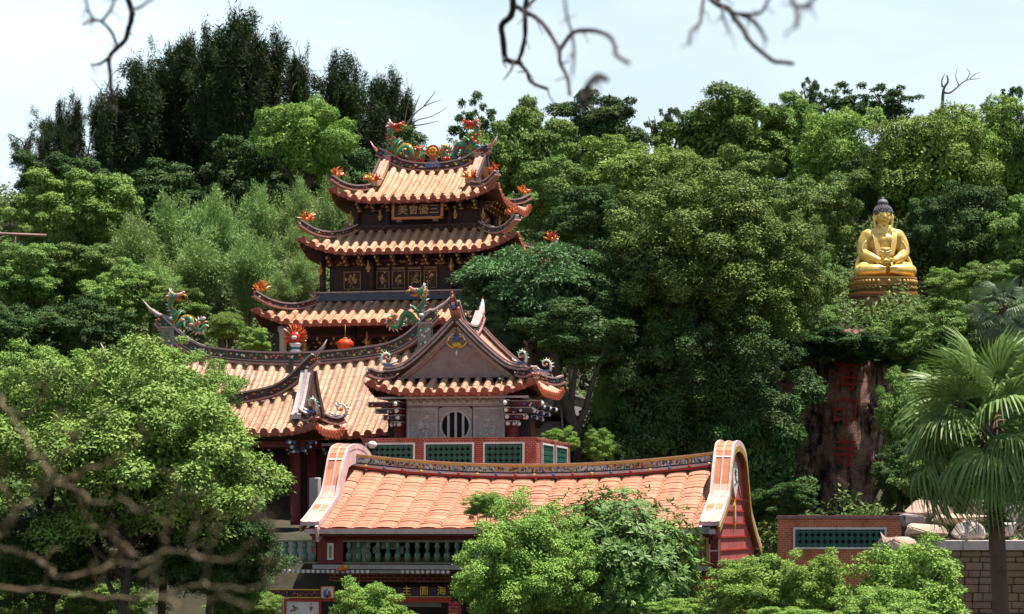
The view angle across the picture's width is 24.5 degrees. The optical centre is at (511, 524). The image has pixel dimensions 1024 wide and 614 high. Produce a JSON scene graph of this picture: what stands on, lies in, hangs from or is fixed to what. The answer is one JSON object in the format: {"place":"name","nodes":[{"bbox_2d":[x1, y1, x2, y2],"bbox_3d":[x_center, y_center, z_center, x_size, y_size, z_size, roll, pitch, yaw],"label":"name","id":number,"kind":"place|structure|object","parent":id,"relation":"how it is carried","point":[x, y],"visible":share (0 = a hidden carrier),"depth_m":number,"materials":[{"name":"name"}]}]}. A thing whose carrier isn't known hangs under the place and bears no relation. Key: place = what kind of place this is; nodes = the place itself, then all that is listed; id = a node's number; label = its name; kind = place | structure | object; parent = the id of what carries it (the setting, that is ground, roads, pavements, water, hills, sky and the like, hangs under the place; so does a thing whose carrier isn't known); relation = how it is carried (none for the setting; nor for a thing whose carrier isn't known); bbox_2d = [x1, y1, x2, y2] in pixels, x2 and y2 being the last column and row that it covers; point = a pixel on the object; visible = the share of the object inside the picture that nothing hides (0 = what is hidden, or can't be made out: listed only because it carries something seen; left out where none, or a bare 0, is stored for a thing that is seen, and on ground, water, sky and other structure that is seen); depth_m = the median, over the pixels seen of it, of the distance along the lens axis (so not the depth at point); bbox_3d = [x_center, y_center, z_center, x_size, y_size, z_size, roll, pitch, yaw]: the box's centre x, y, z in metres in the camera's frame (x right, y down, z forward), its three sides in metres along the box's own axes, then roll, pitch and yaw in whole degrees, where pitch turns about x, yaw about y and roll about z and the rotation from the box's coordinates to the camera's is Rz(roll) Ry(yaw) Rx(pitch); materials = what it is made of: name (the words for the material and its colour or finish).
{"place":"outdoors","nodes":[
{"label":"outdoors","id":0,"kind":"place"},
{"bbox_2d":[0,211,1023,613],"bbox_3d":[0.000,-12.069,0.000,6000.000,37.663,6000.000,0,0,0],"label":"ground","id":1,"kind":"structure","parent":0,"point":[284,529],"depth_m":117.93,"materials":[{"name":"soil"}]},
{"bbox_2d":[0,302,61,365],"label":"bush","id":2,"kind":"object","parent":1,"relation":"on","point":[17,322],"visible":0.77,"depth_m":144.53,"materials":[{"name":"green plant"}]},
{"bbox_2d":[0,242,65,363],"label":"bush","id":3,"kind":"object","parent":1,"relation":"on","point":[25,272],"visible":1,"depth_m":156.79,"materials":[{"name":"green plant"}]},
{"bbox_2d":[5,105,78,180],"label":"needle tree","id":4,"kind":"object","parent":1,"relation":"on","point":[49,130],"visible":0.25,"depth_m":205.26,"materials":[{"name":"green plant"}]},
{"bbox_2d":[0,183,90,306],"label":"bush","id":5,"kind":"object","parent":1,"relation":"on","point":[38,216],"visible":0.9,"depth_m":168.65,"materials":[{"name":"green plant"}]},
{"bbox_2d":[7,148,111,210],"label":"bushy tree","id":6,"kind":"object","parent":1,"relation":"on","point":[57,170],"visible":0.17,"depth_m":193.85,"materials":[{"name":"green plant"}]},
{"bbox_2d":[0,337,130,613],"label":"leafy tree","id":7,"kind":"object","parent":1,"relation":"on","point":[12,378],"visible":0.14,"depth_m":86.73,"materials":[{"name":"green plant"}]},
{"bbox_2d":[0,500,132,613],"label":"leafy tree","id":8,"kind":"object","parent":1,"relation":"on","point":[20,572],"visible":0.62,"depth_m":86.31,"materials":[{"name":"green plant"}]},
{"bbox_2d":[54,86,93,162],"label":"needle tree","id":9,"kind":"object","parent":1,"relation":"on","point":[68,122],"visible":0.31,"depth_m":206.28,"materials":[{"name":"green plant"}]},
{"bbox_2d":[28,241,125,303],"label":"bush","id":10,"kind":"object","parent":1,"relation":"on","point":[78,263],"visible":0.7,"depth_m":158.50,"materials":[{"name":"green plant"}]},
{"bbox_2d":[24,167,144,252],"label":"bush","id":11,"kind":"object","parent":1,"relation":"on","point":[101,198],"visible":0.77,"depth_m":169.72,"materials":[{"name":"green plant"}]},
{"bbox_2d":[39,292,137,365],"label":"bush","id":12,"kind":"object","parent":1,"relation":"on","point":[87,322],"visible":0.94,"depth_m":144.82,"materials":[{"name":"green plant"}]},
{"bbox_2d":[39,579,158,613],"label":"bush","id":13,"kind":"object","parent":1,"relation":"on","point":[111,608],"visible":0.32,"depth_m":95.91,"materials":[{"name":"green plant"}]},
{"bbox_2d":[74,256,165,358],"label":"bush","id":14,"kind":"object","parent":1,"relation":"on","point":[122,285],"visible":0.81,"depth_m":154.97,"materials":[{"name":"green plant"}]},
{"bbox_2d":[89,46,182,185],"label":"needle tree","id":15,"kind":"object","parent":1,"relation":"on","point":[141,135],"visible":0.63,"depth_m":203.02,"materials":[{"name":"green plant"}]},
{"bbox_2d":[105,206,175,325],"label":"bamboo","id":16,"kind":"object","parent":1,"relation":"on","point":[136,248],"visible":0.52,"depth_m":167.22,"materials":[{"name":"green plant"}]},
{"bbox_2d":[0,330,296,613],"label":"leafy tree","id":17,"kind":"object","parent":1,"relation":"on","point":[189,443],"visible":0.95,"depth_m":81.40,"materials":[{"name":"green plant"}]},
{"bbox_2d":[0,358,299,613],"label":"bare tree","id":18,"kind":"object","parent":1,"relation":"on","point":[52,480],"visible":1,"depth_m":12.94,"materials":[{"name":"brown plant"}]},
{"bbox_2d":[135,188,203,288],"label":"bamboo","id":19,"kind":"object","parent":1,"relation":"on","point":[169,227],"visible":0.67,"depth_m":171.30,"materials":[{"name":"green plant"}]},
{"bbox_2d":[127,29,215,200],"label":"needle tree","id":20,"kind":"object","parent":1,"relation":"on","point":[184,149],"visible":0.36,"depth_m":205.85,"materials":[{"name":"green plant"}]},
{"bbox_2d":[130,156,212,236],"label":"bushy tree","id":21,"kind":"object","parent":1,"relation":"on","point":[149,183],"visible":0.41,"depth_m":191.91,"materials":[{"name":"green plant"}]},
{"bbox_2d":[94,335,251,613],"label":"leafy tree","id":22,"kind":"object","parent":1,"relation":"on","point":[214,375],"visible":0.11,"depth_m":88.84,"materials":[{"name":"green plant"}]},
{"bbox_2d":[143,285,210,353],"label":"bush","id":23,"kind":"object","parent":1,"relation":"on","point":[191,306],"visible":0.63,"depth_m":149.13,"materials":[{"name":"green plant"}]},
{"bbox_2d":[160,227,236,342],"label":"bamboo","id":24,"kind":"object","parent":1,"relation":"on","point":[197,265],"visible":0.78,"depth_m":162.28,"materials":[{"name":"green plant"}]},
{"bbox_2d":[108,488,298,613],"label":"leafy tree","id":25,"kind":"object","parent":1,"relation":"on","point":[245,569],"visible":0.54,"depth_m":84.44,"materials":[{"name":"green plant"}]},
{"bbox_2d":[182,182,251,313],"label":"bamboo","id":26,"kind":"object","parent":1,"relation":"on","point":[224,233],"visible":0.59,"depth_m":170.47,"materials":[{"name":"green plant"}]},
{"bbox_2d":[101,339,349,524],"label":"porch","id":27,"kind":"object","parent":1,"relation":"on","point":[291,419],"visible":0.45,"depth_m":120.45,"materials":[{"name":"orange tile"}]},
{"bbox_2d":[201,311,251,362],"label":"bush","id":28,"kind":"object","parent":1,"relation":"on","point":[221,327],"visible":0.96,"depth_m":142.47,"materials":[{"name":"green plant"}]},
{"bbox_2d":[180,0,277,218],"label":"needle tree","id":29,"kind":"object","parent":1,"relation":"on","point":[235,66],"visible":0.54,"depth_m":201.17,"materials":[{"name":"green plant"}]},
{"bbox_2d":[200,584,284,613],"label":"bush","id":30,"kind":"object","parent":1,"relation":"on","point":[258,601],"visible":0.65,"depth_m":89.34,"materials":[{"name":"green plant"}]},
{"bbox_2d":[190,133,298,225],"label":"bushy tree","id":31,"kind":"object","parent":1,"relation":"on","point":[243,164],"visible":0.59,"depth_m":190.78,"materials":[{"name":"green plant"}]},
{"bbox_2d":[211,223,283,331],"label":"bamboo","id":32,"kind":"object","parent":1,"relation":"on","point":[248,270],"visible":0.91,"depth_m":162.38,"materials":[{"name":"green plant"}]},
{"bbox_2d":[231,177,290,321],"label":"bamboo","id":33,"kind":"object","parent":1,"relation":"on","point":[259,216],"visible":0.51,"depth_m":172.23,"materials":[{"name":"green plant"}]},
{"bbox_2d":[242,20,311,207],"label":"needle tree","id":34,"kind":"object","parent":1,"relation":"on","point":[279,54],"visible":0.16,"depth_m":206.23,"materials":[{"name":"green plant"}]},
{"bbox_2d":[268,248,319,350],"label":"bush","id":35,"kind":"object","parent":1,"relation":"on","point":[303,273],"visible":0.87,"depth_m":159.61,"materials":[{"name":"green plant"}]},
{"bbox_2d":[264,172,325,242],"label":"bamboo","id":36,"kind":"object","parent":1,"relation":"on","point":[300,206],"visible":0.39,"depth_m":173.26,"materials":[{"name":"green plant"}]},
{"bbox_2d":[143,283,449,513],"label":"temple hall","id":37,"kind":"structure","parent":1,"relation":"on","point":[340,380],"depth_m":132.62,"materials":[{"name":"orange tile"}]},
{"bbox_2d":[248,93,361,221],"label":"banyan tree","id":38,"kind":"object","parent":1,"relation":"on","point":[311,142],"visible":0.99,"depth_m":184.38,"materials":[{"name":"green plant"}]},
{"bbox_2d":[309,171,353,239],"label":"bamboo","id":39,"kind":"object","parent":1,"relation":"on","point":[336,216],"visible":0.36,"depth_m":171.43,"materials":[{"name":"green plant"}]},
{"bbox_2d":[295,145,374,222],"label":"bushy tree","id":40,"kind":"object","parent":1,"relation":"on","point":[357,169],"visible":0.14,"depth_m":189.60,"materials":[{"name":"green plant"}]},
{"bbox_2d":[305,46,394,165],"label":"needle tree","id":41,"kind":"object","parent":1,"relation":"on","point":[344,93],"visible":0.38,"depth_m":202.15,"materials":[{"name":"green plant"}]},
{"bbox_2d":[328,575,417,613],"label":"bush","id":42,"kind":"object","parent":1,"relation":"on","point":[374,601],"visible":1,"depth_m":95.53,"materials":[{"name":"green plant"}]},
{"bbox_2d":[366,61,416,162],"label":"needle tree","id":43,"kind":"object","parent":1,"relation":"on","point":[392,98],"visible":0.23,"depth_m":205.62,"materials":[{"name":"green plant"}]},
{"bbox_2d":[250,115,591,417],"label":"pagoda","id":44,"kind":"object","parent":1,"relation":"on","point":[432,224],"visible":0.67,"depth_m":145.11,"materials":[{"name":"orange tile"}]},
{"bbox_2d":[78,0,817,113],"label":"bare tree","id":45,"kind":"object","parent":1,"relation":"on","point":[599,77],"visible":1,"depth_m":19.61,"materials":[{"name":"brown plant"}]},
{"bbox_2d":[361,437,570,479],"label":"brick terrace","id":46,"kind":"structure","parent":1,"relation":"on","point":[521,450],"depth_m":119.22,"materials":[{"name":"red brick"}]},
{"bbox_2d":[363,290,566,437],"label":"pavilion","id":47,"kind":"structure","parent":46,"relation":"on","point":[458,375],"depth_m":121.10,"materials":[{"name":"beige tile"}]},
{"bbox_2d":[439,407,471,437],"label":"round window","id":48,"kind":"structure","parent":47,"relation":"in","point":[454,422],"depth_m":121.01,"materials":[{"name":"grey stone"}]},
{"bbox_2d":[446,90,501,157],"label":"open tree","id":49,"kind":"object","parent":1,"relation":"on","point":[470,116],"visible":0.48,"depth_m":213.61,"materials":[{"name":"green plant"}]},
{"bbox_2d":[463,297,530,355],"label":"feathery tree","id":50,"kind":"object","parent":1,"relation":"on","point":[500,330],"visible":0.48,"depth_m":135.72,"materials":[{"name":"green plant"}]},
{"bbox_2d":[0,179,1023,565],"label":"undergrowth","id":51,"kind":"object","parent":1,"relation":"on","point":[768,533],"visible":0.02,"depth_m":162.84,"materials":[{"name":"green plant"}]},
{"bbox_2d":[263,440,761,613],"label":"gallery hall","id":52,"kind":"structure","parent":1,"relation":"on","point":[367,518],"depth_m":110.74,"materials":[{"name":"orange tile"}]},
{"bbox_2d":[461,94,581,238],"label":"leafy tree","id":53,"kind":"object","parent":1,"relation":"on","point":[520,140],"visible":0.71,"depth_m":194.16,"materials":[{"name":"green plant"}]},
{"bbox_2d":[445,239,607,428],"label":"feathery tree","id":54,"kind":"object","parent":1,"relation":"on","point":[530,287],"visible":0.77,"depth_m":136.35,"materials":[{"name":"green plant"}]},
{"bbox_2d":[448,485,615,613],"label":"leafy tree","id":55,"kind":"object","parent":1,"relation":"on","point":[520,567],"visible":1,"depth_m":90.51,"materials":[{"name":"green plant"}]},
{"bbox_2d":[504,154,596,257],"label":"leafy tree","id":56,"kind":"object","parent":1,"relation":"on","point":[537,175],"visible":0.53,"depth_m":176.84,"materials":[{"name":"green plant"}]},
{"bbox_2d":[507,296,638,462],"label":"leaning tree","id":57,"kind":"object","parent":1,"relation":"on","point":[568,334],"visible":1,"depth_m":130.79,"materials":[{"name":"green plant"}]},
{"bbox_2d":[533,183,624,267],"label":"banyan tree","id":58,"kind":"object","parent":1,"relation":"on","point":[578,221],"visible":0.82,"depth_m":170.38,"materials":[{"name":"green plant"}]},
{"bbox_2d":[541,88,654,167],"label":"leafy tree","id":59,"kind":"object","parent":1,"relation":"on","point":[611,115],"visible":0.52,"depth_m":203.93,"materials":[{"name":"green plant"}]},
{"bbox_2d":[580,424,621,461],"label":"bush","id":60,"kind":"object","parent":1,"relation":"on","point":[598,447],"visible":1,"depth_m":129.62,"materials":[{"name":"green plant"}]},
{"bbox_2d":[587,372,620,460],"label":"bush","id":61,"kind":"object","parent":1,"relation":"on","point":[602,398],"visible":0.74,"depth_m":133.28,"materials":[{"name":"green plant"}]},
{"bbox_2d":[561,133,675,268],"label":"banyan tree","id":62,"kind":"object","parent":1,"relation":"on","point":[622,168],"visible":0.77,"depth_m":178.02,"materials":[{"name":"green plant"}]},
{"bbox_2d":[564,238,672,381],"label":"leafy tree","id":63,"kind":"object","parent":1,"relation":"on","point":[623,311],"visible":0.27,"depth_m":136.95,"materials":[{"name":"green plant"}]},
{"bbox_2d":[539,480,712,613],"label":"glossy tree","id":64,"kind":"object","parent":1,"relation":"on","point":[648,567],"visible":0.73,"depth_m":91.89,"materials":[{"name":"green plant"}]},
{"bbox_2d":[586,342,708,477],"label":"leafy tree","id":65,"kind":"object","parent":1,"relation":"on","point":[636,437],"visible":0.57,"depth_m":131.92,"materials":[{"name":"green plant"}]},
{"bbox_2d":[646,146,721,228],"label":"banyan tree","id":66,"kind":"object","parent":1,"relation":"on","point":[687,166],"visible":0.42,"depth_m":180.18,"materials":[{"name":"green plant"}]},
{"bbox_2d":[590,167,814,362],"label":"leafy tree","id":67,"kind":"object","parent":1,"relation":"on","point":[707,263],"visible":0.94,"depth_m":134.16,"materials":[{"name":"green plant"}]},
{"bbox_2d":[612,303,818,465],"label":"leafy tree","id":68,"kind":"object","parent":1,"relation":"on","point":[722,371],"visible":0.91,"depth_m":132.20,"materials":[{"name":"green plant"}]},
{"bbox_2d":[651,80,800,176],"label":"leafy tree","id":69,"kind":"object","parent":1,"relation":"on","point":[704,134],"visible":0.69,"depth_m":197.16,"materials":[{"name":"green plant"}]},
{"bbox_2d":[696,553,795,613],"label":"hedge","id":70,"kind":"object","parent":1,"relation":"on","point":[745,586],"visible":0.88,"depth_m":87.14,"materials":[{"name":"green plant"}]},
{"bbox_2d":[701,143,796,220],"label":"leafy tree","id":71,"kind":"object","parent":1,"relation":"on","point":[755,164],"visible":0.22,"depth_m":182.22,"materials":[{"name":"green plant"}]},
{"bbox_2d":[687,374,829,523],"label":"leafy tree","id":72,"kind":"object","parent":1,"relation":"on","point":[763,475],"visible":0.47,"depth_m":133.33,"materials":[{"name":"green plant"}]},
{"bbox_2d":[729,207,834,528],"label":"leafy tree","id":73,"kind":"object","parent":1,"relation":"on","point":[805,263],"visible":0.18,"depth_m":141.75,"materials":[{"name":"green plant"}]},
{"bbox_2d":[750,482,818,520],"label":"bush","id":74,"kind":"object","parent":1,"relation":"on","point":[788,498],"visible":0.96,"depth_m":126.90,"materials":[{"name":"green plant"}]},
{"bbox_2d":[751,89,822,181],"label":"leafy tree","id":75,"kind":"object","parent":1,"relation":"on","point":[796,105],"visible":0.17,"depth_m":203.06,"materials":[{"name":"green plant"}]},
{"bbox_2d":[769,546,854,613],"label":"hedge","id":76,"kind":"object","parent":1,"relation":"on","point":[814,583],"visible":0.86,"depth_m":86.08,"materials":[{"name":"green plant"}]},
{"bbox_2d":[771,168,872,257],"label":"leafy tree","id":77,"kind":"object","parent":1,"relation":"on","point":[828,201],"visible":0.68,"depth_m":172.48,"materials":[{"name":"green plant"}]},
{"bbox_2d":[804,249,846,313],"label":"leafy tree","id":78,"kind":"object","parent":1,"relation":"on","point":[835,285],"visible":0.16,"depth_m":159.13,"materials":[{"name":"green plant"}]},
{"bbox_2d":[776,329,889,514],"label":"rock face","id":79,"kind":"object","parent":1,"relation":"on","point":[845,440],"visible":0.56,"depth_m":149.94},
{"bbox_2d":[797,325,898,364],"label":"bush","id":80,"kind":"object","parent":79,"relation":"on","point":[834,344],"visible":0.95,"depth_m":146.43,"materials":[{"name":"green plant"}]},
{"bbox_2d":[784,106,886,210],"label":"banyan tree","id":81,"kind":"object","parent":1,"relation":"on","point":[827,147],"visible":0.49,"depth_m":190.13,"materials":[{"name":"green plant"}]},
{"bbox_2d":[807,80,881,138],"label":"open tree","id":82,"kind":"object","parent":1,"relation":"on","point":[829,101],"visible":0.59,"depth_m":214.92,"materials":[{"name":"green plant"}]},
{"bbox_2d":[840,144,898,224],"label":"leafy tree","id":83,"kind":"object","parent":1,"relation":"on","point":[867,195],"visible":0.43,"depth_m":183.08,"materials":[{"name":"green plant"}]},
{"bbox_2d":[849,197,917,320],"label":"buddha statue","id":84,"kind":"object","parent":1,"relation":"on","point":[881,268],"visible":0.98,"depth_m":165.01,"materials":[{"name":"gold metal"}]},
{"bbox_2d":[831,585,938,613],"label":"bush","id":85,"kind":"object","parent":1,"relation":"on","point":[869,601],"visible":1,"depth_m":71.20,"materials":[{"name":"green plant"}]},
{"bbox_2d":[855,83,925,151],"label":"leafy tree","id":86,"kind":"object","parent":1,"relation":"on","point":[892,107],"visible":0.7,"depth_m":212.62,"materials":[{"name":"green plant"}]},
{"bbox_2d":[818,529,971,613],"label":"bush","id":87,"kind":"object","parent":1,"relation":"on","point":[899,571],"visible":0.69,"depth_m":75.06,"materials":[{"name":"green plant"}]},
{"bbox_2d":[870,438,921,536],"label":"bush","id":88,"kind":"object","parent":1,"relation":"on","point":[891,495],"visible":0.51,"depth_m":127.47,"materials":[{"name":"green plant"}]},
{"bbox_2d":[864,303,937,495],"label":"tree","id":89,"kind":"object","parent":1,"relation":"on","point":[899,321],"visible":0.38,"depth_m":147.20,"materials":[{"name":"green plant"}]},
{"bbox_2d":[873,364,951,539],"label":"bush","id":90,"kind":"object","parent":1,"relation":"on","point":[889,408],"visible":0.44,"depth_m":137.16,"materials":[{"name":"green plant"}]},
{"bbox_2d":[904,196,953,285],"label":"leafy tree","id":91,"kind":"object","parent":1,"relation":"on","point":[921,234],"visible":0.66,"depth_m":173.00,"materials":[{"name":"green plant"}]},
{"bbox_2d":[862,99,1006,267],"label":"banyan tree","id":92,"kind":"object","parent":1,"relation":"on","point":[920,159],"visible":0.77,"depth_m":179.82,"materials":[{"name":"green plant"}]},
{"bbox_2d":[898,298,991,513],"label":"tree","id":93,"kind":"object","parent":1,"relation":"on","point":[936,333],"visible":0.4,"depth_m":139.41,"materials":[{"name":"green plant"}]},
{"bbox_2d":[920,270,982,418],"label":"bush","id":94,"kind":"object","parent":1,"relation":"on","point":[958,289],"visible":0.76,"depth_m":154.04,"materials":[{"name":"green plant"}]},
{"bbox_2d":[892,325,1023,613],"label":"fan palm","id":95,"kind":"object","parent":1,"relation":"on","point":[995,481],"visible":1,"depth_m":65.23,"materials":[{"name":"green plant"}]},
{"bbox_2d":[909,540,1023,613],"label":"stone wall","id":96,"kind":"structure","parent":1,"relation":"on","point":[973,556],"depth_m":93.07,"materials":[{"name":"grey stone"}]},
{"bbox_2d":[928,180,1011,272],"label":"banyan tree","id":97,"kind":"object","parent":1,"relation":"on","point":[963,220],"visible":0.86,"depth_m":170.37,"materials":[{"name":"green plant"}]},
{"bbox_2d":[947,93,1023,200],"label":"banyan tree","id":98,"kind":"object","parent":1,"relation":"on","point":[1000,130],"visible":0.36,"depth_m":183.93,"materials":[{"name":"green plant"}]},
{"bbox_2d":[959,275,1023,539],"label":"fan palm","id":99,"kind":"object","parent":1,"relation":"on","point":[990,329],"visible":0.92,"depth_m":111.52,"materials":[{"name":"green plant"}]},
{"bbox_2d":[959,259,1023,419],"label":"bush","id":100,"kind":"object","parent":1,"relation":"on","point":[991,272],"visible":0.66,"depth_m":154.16,"materials":[{"name":"green plant"}]},
{"bbox_2d":[972,193,1023,303],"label":"leafy tree","id":101,"kind":"object","parent":1,"relation":"on","point":[1009,245],"visible":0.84,"depth_m":168.46,"materials":[{"name":"green plant"}]},
{"bbox_2d":[0,0,1023,202],"label":"sky","id":102,"kind":"structure","parent":0,"point":[449,48],"materials":[{"name":"white"}]},
{"bbox_2d":[776,515,900,613],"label":"lattice wall","id":103,"kind":"structure","parent":0,"point":[848,537],"depth_m":106.97,"materials":[{"name":"brick"}]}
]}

